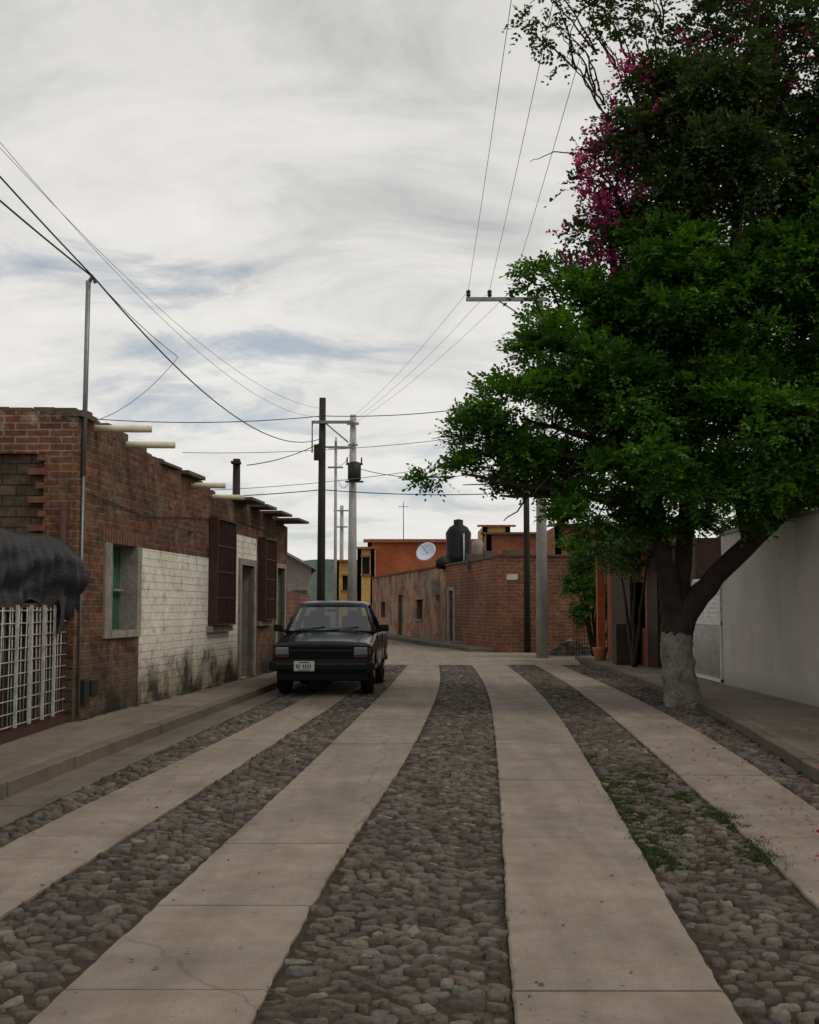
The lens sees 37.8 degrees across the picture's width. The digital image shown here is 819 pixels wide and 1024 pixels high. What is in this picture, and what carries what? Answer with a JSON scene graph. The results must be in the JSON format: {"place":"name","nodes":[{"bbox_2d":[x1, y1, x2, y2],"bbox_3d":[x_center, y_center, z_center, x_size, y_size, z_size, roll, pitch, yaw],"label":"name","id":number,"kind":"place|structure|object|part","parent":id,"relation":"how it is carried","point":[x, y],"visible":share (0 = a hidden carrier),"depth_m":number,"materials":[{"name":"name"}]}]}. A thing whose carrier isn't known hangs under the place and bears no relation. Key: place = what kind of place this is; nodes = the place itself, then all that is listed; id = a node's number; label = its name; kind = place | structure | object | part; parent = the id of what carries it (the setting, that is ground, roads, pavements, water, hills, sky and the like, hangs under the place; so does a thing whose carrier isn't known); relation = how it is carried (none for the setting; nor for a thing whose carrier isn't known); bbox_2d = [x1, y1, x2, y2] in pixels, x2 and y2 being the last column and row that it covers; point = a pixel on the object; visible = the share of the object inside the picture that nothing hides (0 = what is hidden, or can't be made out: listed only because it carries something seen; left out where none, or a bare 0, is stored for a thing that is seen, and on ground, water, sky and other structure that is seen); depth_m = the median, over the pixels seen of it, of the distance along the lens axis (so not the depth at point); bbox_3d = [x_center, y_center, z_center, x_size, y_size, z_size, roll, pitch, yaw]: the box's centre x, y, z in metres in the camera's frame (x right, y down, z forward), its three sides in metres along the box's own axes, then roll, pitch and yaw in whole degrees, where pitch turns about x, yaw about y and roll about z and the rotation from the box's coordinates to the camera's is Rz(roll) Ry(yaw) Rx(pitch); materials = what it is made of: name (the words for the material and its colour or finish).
{"place":"outdoors","nodes":[
{"label":"outdoors","id":0,"kind":"place"},
{"bbox_2d":[0,671,293,798],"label":"sidewalk","id":1,"kind":"structure","parent":0,"point":[30,761],"depth_m":12.98,"materials":[{"name":"concrete"}]},
{"bbox_2d":[0,602,66,744],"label":"lattice fence","id":2,"kind":"object","parent":1,"relation":"on","point":[31,724],"visible":0.94,"depth_m":12.81,"materials":[{"name":"white metal"}]},
{"bbox_2d":[0,528,88,727],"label":"black tarp","id":3,"kind":"object","parent":1,"relation":"on","point":[39,568],"visible":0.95,"depth_m":13.31,"materials":[{"name":"plastic"}]},
{"bbox_2d":[73,671,275,721],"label":"wall base weeds","id":4,"kind":"object","parent":1,"relation":"on","point":[80,720],"depth_m":17.72,"materials":[{"name":"green plant"}]},
{"bbox_2d":[72,416,287,721],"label":"street wall","id":5,"kind":"structure","parent":1,"relation":"on","point":[175,648],"depth_m":17.36,"materials":[{"name":"red brick"}]},
{"bbox_2d":[62,411,96,422],"bbox_3d":[-4.051,-1.167,14.681,0.250,0.060,0.530,0,-5,6],"label":"corner cap","id":6,"kind":"object","parent":5,"relation":"on","point":[91,418],"visible":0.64,"depth_m":14.43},
{"bbox_2d":[77,276,97,716],"bbox_3d":[-3.911,-0.244,14.482,0.158,5.388,0.064,0,-5,0],"label":"electric mast","id":7,"kind":"object","parent":5,"relation":"attached to","point":[85,375],"visible":1,"depth_m":14.51,"materials":[{"name":"metal"}]},
{"bbox_2d":[80,570,97,702],"bbox_3d":[-3.927,1.524,14.710,0.050,1.600,0.580,0,-5,6],"label":"meter box","id":8,"kind":"object","parent":5,"relation":"attached to","point":[88,688],"visible":0.76,"depth_m":14.53,"materials":[{"name":"black metal"}]},
{"bbox_2d":[102,542,141,638],"bbox_3d":[-3.909,1.056,15.946,0.230,1.230,1.440,0,-5,6],"label":"window frame","id":9,"kind":"object","parent":5,"relation":"attached to","point":[108,632],"visible":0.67,"depth_m":15.49,"materials":[{"name":"concrete"}]},
{"bbox_2d":[102,527,142,547],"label":"lintel bricks","id":10,"kind":"object","parent":5,"relation":"attached to","point":[115,536],"visible":0.95,"depth_m":15.90,"materials":[{"name":"red brick"}]},
{"bbox_2d":[0,407,283,524],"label":"loose bricks","id":11,"kind":"object","parent":5,"relation":"on","point":[123,435],"visible":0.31,"depth_m":14.50,"materials":[{"name":"brown brick"}]},
{"bbox_2d":[94,425,244,499],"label":"roof spouts","id":12,"kind":"object","parent":5,"relation":"attached to","point":[130,429],"visible":0.65,"depth_m":16.10,"materials":[{"name":"beige concrete"}]},
{"bbox_2d":[87,492,282,536],"bbox_3d":[-3.373,0.574,20.437,0.013,1.106,11.700,0,-5,6],"label":"wall cable","id":13,"kind":"object","parent":5,"relation":"attached to","point":[170,516],"depth_m":17.52,"materials":[{"name":"black rubber"}]},
{"bbox_2d":[159,461,308,523],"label":"eave slabs","id":14,"kind":"structure","parent":5,"relation":"on","point":[255,503],"depth_m":23.31,"materials":[{"name":"grey concrete"}]},
{"bbox_2d":[208,516,276,625],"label":"window bars","id":15,"kind":"object","parent":5,"relation":"attached to","point":[267,600],"depth_m":21.21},
{"bbox_2d":[237,558,285,679],"bbox_3d":[-3.017,2.148,24.419,0.140,2.300,4.320,0,-5,6],"label":"door frame","id":16,"kind":"object","parent":5,"relation":"attached to","point":[247,562],"visible":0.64,"depth_m":23.44,"materials":[{"name":"concrete"}]},
{"bbox_2d":[285,527,286,622],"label":"wall","id":17,"kind":"structure","parent":1,"relation":"on","point":[286,566],"depth_m":26.77,"materials":[{"name":"brick"}]},
{"bbox_2d":[231,459,240,494],"bbox_3d":[-4.150,1.240,28.444,0.232,5.050,0.326,0,-5,0],"label":"utility pole","id":18,"kind":"object","parent":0,"point":[236,463],"visible":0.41,"depth_m":28.58,"materials":[{"name":"wood"}]},
{"bbox_2d":[206,620,272,631],"bbox_3d":[-3.178,2.143,22.536,0.190,0.150,4.950,0,-5,6],"label":"window sill","id":19,"kind":"structure","parent":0,"point":[221,628],"depth_m":21.07,"materials":[{"name":"grey concrete"}]},
{"bbox_2d":[287,591,309,626],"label":"wall","id":20,"kind":"structure","parent":0,"point":[294,600],"depth_m":31.59,"materials":[{"name":"brown brick"}]},
{"bbox_2d":[305,559,333,609],"bbox_3d":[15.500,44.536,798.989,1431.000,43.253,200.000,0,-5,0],"label":"hills","id":21,"kind":"structure","parent":0,"point":[329,572],"depth_m":730.08,"materials":[{"name":"teal"}]},
{"bbox_2d":[0,638,818,1023],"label":"concrete track road","id":22,"kind":"structure","parent":0,"point":[576,945],"depth_m":6.90,"materials":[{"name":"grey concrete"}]},
{"bbox_2d":[269,601,388,692],"bbox_3d":[-1.370,2.435,22.067,2.060,1.587,4.805,0,-5,2],"label":"parked pickup truck","id":23,"kind":"object","parent":22,"relation":"on","point":[317,647],"visible":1,"depth_m":20.02,"materials":[{"name":"paint"}]},
{"bbox_3d":[-2.067,1.945,21.891,0.175,0.465,1.380,0,-5,2],"label":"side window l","id":24,"kind":"part","parent":23,"relation":"part of","materials":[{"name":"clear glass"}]},
{"bbox_3d":[-0.693,1.941,21.836,0.175,0.465,1.380,0,-5,2],"label":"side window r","id":25,"kind":"part","parent":23,"relation":"part of","materials":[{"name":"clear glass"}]},
{"bbox_2d":[326,443,342,626],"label":"utility pole","id":26,"kind":"object","parent":22,"relation":"on","point":[335,466],"visible":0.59,"depth_m":70.04,"materials":[{"name":"concrete"}]},
{"bbox_2d":[345,415,362,615],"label":"utility pole","id":27,"kind":"object","parent":22,"relation":"on","point":[354,467],"visible":0.91,"depth_m":49.90,"materials":[{"name":"concrete"}]},
{"bbox_2d":[0,673,817,1023],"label":"grass","id":28,"kind":"structure","parent":22,"relation":"on","point":[660,853],"depth_m":8.07,"materials":[{"name":"green plant"}]},
{"bbox_2d":[4,676,815,1017],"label":"leaf litter","id":29,"kind":"object","parent":22,"relation":"on","point":[462,864],"visible":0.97,"depth_m":7.52,"materials":[{"name":"brown plant"}]},
{"bbox_2d":[387,633,495,651],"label":"base kerb","id":30,"kind":"structure","parent":22,"relation":"on","point":[444,644],"depth_m":45.00,"materials":[{"name":"concrete"}]},
{"bbox_2d":[466,287,548,657],"bbox_3d":[2.878,-1.206,35.195,2.404,11.000,0.384,0,-5,0],"label":"utility pole","id":31,"kind":"object","parent":22,"relation":"on","point":[542,649],"visible":0.69,"depth_m":34.87,"materials":[{"name":"concrete"}]},
{"bbox_2d":[0,0,593,495],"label":"overhead wires","id":32,"kind":"object","parent":31,"relation":"attached to","point":[236,370],"visible":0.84,"depth_m":23.29,"materials":[{"name":"rubber"}]},
{"bbox_2d":[523,430,530,652],"bbox_3d":[3.860,0.857,39.356,0.218,7.550,0.216,0,-5,0],"label":"utility pole","id":33,"kind":"object","parent":22,"relation":"on","point":[527,630],"visible":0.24,"depth_m":39.16,"materials":[{"name":"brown wood"}]},
{"bbox_2d":[549,639,590,655],"bbox_3d":[5.044,4.234,36.999,1.659,0.598,1.249,0,-5,0],"label":"rubble pile","id":34,"kind":"object","parent":22,"relation":"on","point":[568,648],"visible":0.77,"depth_m":36.62,"materials":[{"name":"stone"}]},
{"bbox_2d":[0,0,818,560],"label":"sky","id":35,"kind":"structure","parent":0,"point":[298,186],"materials":[{"name":"white"}]},
{"bbox_2d":[311,610,719,682],"bbox_3d":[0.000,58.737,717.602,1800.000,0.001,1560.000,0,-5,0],"label":"ground","id":36,"kind":"structure","parent":0,"point":[330,614],"depth_m":160.25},
{"bbox_2d":[0,410,77,722],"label":"end wall","id":37,"kind":"structure","parent":36,"relation":"on","point":[26,437],"depth_m":14.41,"materials":[{"name":"red brick"}]},
{"bbox_2d":[26,454,45,644],"bbox_3d":[-4.488,0.447,14.340,0.249,2.285,0.100,0,-5,0],"label":"brick toothing","id":38,"kind":"object","parent":37,"relation":"attached to","point":[38,485],"visible":0.41,"depth_m":14.34,"materials":[{"name":"brown brick"}]},
{"bbox_2d":[56,502,67,649],"bbox_3d":[-4.140,0.759,14.235,0.092,1.750,0.092,1,-5,-15],"label":"rusty pipe","id":39,"kind":"object","parent":37,"relation":"attached to","point":[63,512],"visible":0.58,"depth_m":14.25,"materials":[{"name":"red metal"}]},
{"bbox_2d":[287,556,310,611],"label":"walls","id":40,"kind":"structure","parent":36,"relation":"on","point":[298,575],"depth_m":41.95,"materials":[{"name":"grey paint"}]},
{"bbox_2d":[292,590,306,594],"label":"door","id":41,"kind":"structure","parent":40,"relation":"attached to","point":[302,591],"depth_m":41.86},
{"bbox_2d":[287,552,315,574],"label":"roof","id":42,"kind":"structure","parent":40,"relation":"on","point":[313,569],"depth_m":41.71,"materials":[{"name":"grey concrete"}]},
{"bbox_2d":[311,398,353,615],"bbox_3d":[-2.188,0.454,33.998,1.225,7.501,0.404,0,-5,0],"label":"utility pole","id":43,"kind":"object","parent":36,"relation":"on","point":[320,451],"visible":0.92,"depth_m":34.06,"materials":[{"name":"brown wood"}]},
{"bbox_2d":[337,562,338,626],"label":"wall","id":44,"kind":"structure","parent":36,"relation":"on","point":[338,593],"depth_m":83.82,"materials":[{"name":"yellow paint"}]},
{"bbox_2d":[337,562,347,626],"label":"front wall","id":45,"kind":"structure","parent":36,"relation":"on","point":[343,580],"depth_m":83.87,"materials":[{"name":"yellow paint"}]},
{"bbox_2d":[337,505,348,559],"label":"utility pole","id":46,"kind":"object","parent":36,"relation":"on","point":[341,526],"visible":0.5,"depth_m":88.04,"materials":[{"name":"concrete"}]},
{"bbox_2d":[357,549,360,610],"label":"wall","id":47,"kind":"structure","parent":36,"relation":"on","point":[358,574],"depth_m":71.92,"materials":[{"name":"yellow paint"}]},
{"bbox_2d":[357,549,374,626],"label":"front wall","id":48,"kind":"structure","parent":36,"relation":"on","point":[365,583],"depth_m":71.91,"materials":[{"name":"yellow paint"}]},
{"bbox_2d":[360,555,370,575],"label":"window frames","id":49,"kind":"structure","parent":48,"relation":"attached to","point":[365,574],"depth_m":71.85,"materials":[{"name":"wood"}]},
{"bbox_2d":[357,547,378,548],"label":"cornice","id":50,"kind":"structure","parent":48,"relation":"on","point":[367,547],"depth_m":71.75,"materials":[{"name":"ceramic"}]},
{"bbox_2d":[370,550,375,601],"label":"wall","id":51,"kind":"structure","parent":36,"relation":"on","point":[373,571],"depth_m":72.00,"materials":[{"name":"yellow paint"}]},
{"bbox_2d":[368,543,473,575],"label":"front wall","id":52,"kind":"structure","parent":36,"relation":"on","point":[391,558],"depth_m":74.01,"materials":[{"name":"orange paint"}]},
{"bbox_2d":[363,539,477,542],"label":"cornice","id":53,"kind":"structure","parent":52,"relation":"on","point":[404,540],"depth_m":73.79,"materials":[{"name":"paint"}]},
{"bbox_2d":[372,558,496,651],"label":"side facade","id":54,"kind":"structure","parent":36,"relation":"on","point":[398,608],"depth_m":48.76,"materials":[{"name":"brick"}]},
{"bbox_2d":[415,581,439,620],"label":"window surrounds","id":55,"kind":"object","parent":54,"relation":"attached to","point":[433,587],"visible":1,"depth_m":49.37,"materials":[{"name":"concrete"}]},
{"bbox_2d":[371,556,495,578],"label":"parapet cap","id":56,"kind":"object","parent":54,"relation":"on","point":[471,560],"visible":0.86,"depth_m":50.46,"materials":[{"name":"grey concrete"}]},
{"bbox_2d":[435,557,449,568],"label":"roof vent urn","id":57,"kind":"object","parent":56,"relation":"on","point":[440,562],"visible":0.86,"depth_m":48.26,"materials":[{"name":"black plastic"}]},
{"bbox_2d":[446,587,462,643],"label":"door surrounds","id":58,"kind":"object","parent":54,"relation":"attached to","point":[453,589],"visible":0.76,"depth_m":46.41,"materials":[{"name":"concrete"}]},
{"bbox_2d":[466,550,521,567],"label":"roof blocks","id":59,"kind":"structure","parent":54,"relation":"on","point":[476,556],"depth_m":43.76,"materials":[{"name":"grey concrete"}]},
{"bbox_2d":[416,542,435,566],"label":"satellite dish","id":60,"kind":"object","parent":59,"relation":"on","point":[425,551],"visible":0.98,"depth_m":53.02,"materials":[{"name":"metal"}]},
{"bbox_2d":[446,519,470,562],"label":"water tank","id":61,"kind":"object","parent":59,"relation":"on","point":[458,540],"visible":0.74,"depth_m":49.62,"materials":[{"name":"black plastic"}]},
{"bbox_2d":[471,540,483,553],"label":"roof vent urn","id":62,"kind":"object","parent":59,"relation":"on","point":[477,546],"visible":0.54,"depth_m":45.87,"materials":[{"name":"beige ceramic"}]},
{"bbox_2d":[478,527,487,553],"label":"wall","id":63,"kind":"structure","parent":36,"relation":"on","point":[480,537],"depth_m":58.12,"materials":[{"name":"yellow paint"}]},
{"bbox_2d":[484,535,491,550],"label":"wall","id":64,"kind":"structure","parent":36,"relation":"on","point":[485,545],"depth_m":56.09,"materials":[{"name":"paint"}]},
{"bbox_2d":[482,527,509,537],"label":"front wall","id":65,"kind":"structure","parent":36,"relation":"on","point":[496,529],"depth_m":58.12,"materials":[{"name":"yellow paint"}]},
{"bbox_2d":[477,525,515,526],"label":"cornice","id":66,"kind":"structure","parent":65,"relation":"on","point":[496,525],"depth_m":57.89,"materials":[{"name":"concrete"}]},
{"bbox_2d":[486,535,535,553],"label":"front wall","id":67,"kind":"structure","parent":36,"relation":"on","point":[505,542],"depth_m":56.06,"materials":[{"name":"paint"}]},
{"bbox_2d":[481,532,535,534],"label":"cornice","id":68,"kind":"structure","parent":67,"relation":"on","point":[505,533],"depth_m":55.80,"materials":[{"name":"grey concrete"}]},
{"bbox_2d":[496,556,607,651],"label":"front facade","id":69,"kind":"structure","parent":36,"relation":"on","point":[510,612],"depth_m":39.98,"materials":[{"name":"brown brick"}]},
{"bbox_2d":[507,574,517,579],"bbox_3d":[3.437,2.176,39.984,0.370,0.180,0.020,0,-5,-4],"label":"street sign plate","id":70,"kind":"object","parent":69,"relation":"attached to","point":[512,576],"visible":1,"depth_m":39.97,"materials":[{"name":"white metal"}]},
{"bbox_2d":[496,554,576,556],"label":"parapet coping","id":71,"kind":"object","parent":69,"relation":"on","point":[557,555],"visible":0.64,"depth_m":40.09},
{"bbox_2d":[547,527,560,553],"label":"wall","id":72,"kind":"structure","parent":36,"relation":"on","point":[549,543],"depth_m":46.77,"materials":[{"name":"paint"}]},
{"bbox_2d":[549,517,625,655],"bbox_3d":[5.629,2.191,35.177,3.087,4.180,2.116,-1,-5,14],"label":"green bush","id":73,"kind":"object","parent":36,"relation":"on","point":[582,585],"visible":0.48,"depth_m":34.96,"materials":[{"name":"green plant"}]},
{"bbox_2d":[573,614,607,653],"bbox_3d":[6.000,3.675,36.022,2.116,1.200,0.016,0,-5,0],"label":"wire fence","id":74,"kind":"object","parent":36,"relation":"on","point":[576,639],"visible":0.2,"depth_m":36.01,"materials":[{"name":"black metal"}]},
{"bbox_2d":[596,555,605,646],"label":"porch columns","id":75,"kind":"structure","parent":36,"relation":"on","point":[600,606],"depth_m":32.09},
{"bbox_2d":[399,132,818,708],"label":"shade tree","id":76,"kind":"object","parent":36,"relation":"on","point":[666,306],"visible":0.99,"depth_m":16.83,"materials":[{"name":"green plant"}]},
{"bbox_2d":[555,527,694,553],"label":"front wall","id":77,"kind":"structure","parent":36,"relation":"on","point":[566,531],"depth_m":46.08,"materials":[{"name":"brick"}]},
{"bbox_2d":[596,520,695,666],"bbox_3d":[5.365,1.848,27.747,1.810,3.674,4.234,0,-5,0],"label":"garden shrub","id":78,"kind":"object","parent":36,"relation":"on","point":[634,642],"visible":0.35,"depth_m":27.69,"materials":[{"name":"green plant"}]},
{"bbox_2d":[501,0,818,671],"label":"bougainvillea","id":79,"kind":"object","parent":36,"relation":"on","point":[732,130],"visible":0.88,"depth_m":17.42,"materials":[{"name":"green plant"}]},
{"bbox_2d":[695,538,720,578],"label":"wall","id":80,"kind":"structure","parent":36,"relation":"on","point":[707,553],"depth_m":24.11,"materials":[{"name":"brown brick"}]},
{"bbox_2d":[698,474,818,537],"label":"green bush","id":81,"kind":"object","parent":36,"relation":"on","point":[735,526],"visible":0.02,"depth_m":25.02,"materials":[{"name":"green plant"}]},
{"bbox_2d":[575,656,818,782],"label":"sidewalk","id":82,"kind":"structure","parent":0,"point":[774,717],"depth_m":15.51,"materials":[{"name":"concrete"}]},
{"bbox_2d":[592,647,607,660],"bbox_3d":[4.950,3.682,31.006,0.416,0.340,0.416,0,-5,0],"label":"terracotta planter","id":83,"kind":"object","parent":82,"relation":"on","point":[600,653],"visible":1,"depth_m":30.86,"materials":[{"name":"orange ceramic"}]},
{"bbox_2d":[587,541,646,555],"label":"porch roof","id":84,"kind":"structure","parent":82,"relation":"on","point":[602,551],"depth_m":31.35,"materials":[{"name":"brown"}]},
{"bbox_2d":[612,576,636,664],"bbox_3d":[5.200,2.719,30.004,0.500,2.150,2.750,0,-5,0],"label":"wooden shutter","id":85,"kind":"object","parent":82,"relation":"on","point":[620,650],"visible":0.64,"depth_m":28.89,"materials":[{"name":"brown wood"}]},
{"bbox_2d":[607,538,694,668],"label":"street wall","id":86,"kind":"structure","parent":82,"relation":"on","point":[649,651],"depth_m":28.07,"materials":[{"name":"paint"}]},
{"bbox_2d":[577,695,818,868],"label":"fallen petals","id":87,"kind":"object","parent":82,"relation":"on","point":[817,830],"visible":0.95,"depth_m":11.12,"materials":[{"name":"pink plant"}]},
{"bbox_2d":[692,579,723,683],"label":"white metal gate","id":88,"kind":"structure","parent":82,"relation":"on","point":[708,645],"depth_m":22.45,"materials":[{"name":"metal"}]},
{"bbox_2d":[721,513,818,706],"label":"white boundary wall","id":89,"kind":"structure","parent":82,"relation":"on","point":[770,601],"depth_m":18.39,"materials":[{"name":"paint"}]},
{"bbox_2d":[720,508,818,534],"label":"wall coping","id":90,"kind":"object","parent":89,"relation":"on","point":[806,513],"depth_m":17.27,"materials":[{"name":"concrete"}]},
{"label":"roof","id":91,"kind":"object","parent":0,"visible":0},
{"bbox_2d":[399,502,408,538],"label":"tv antenna","id":92,"kind":"object","parent":91,"relation":"on","point":[403,506],"visible":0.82,"depth_m":76.20,"materials":[{"name":"metal"}]}
]}

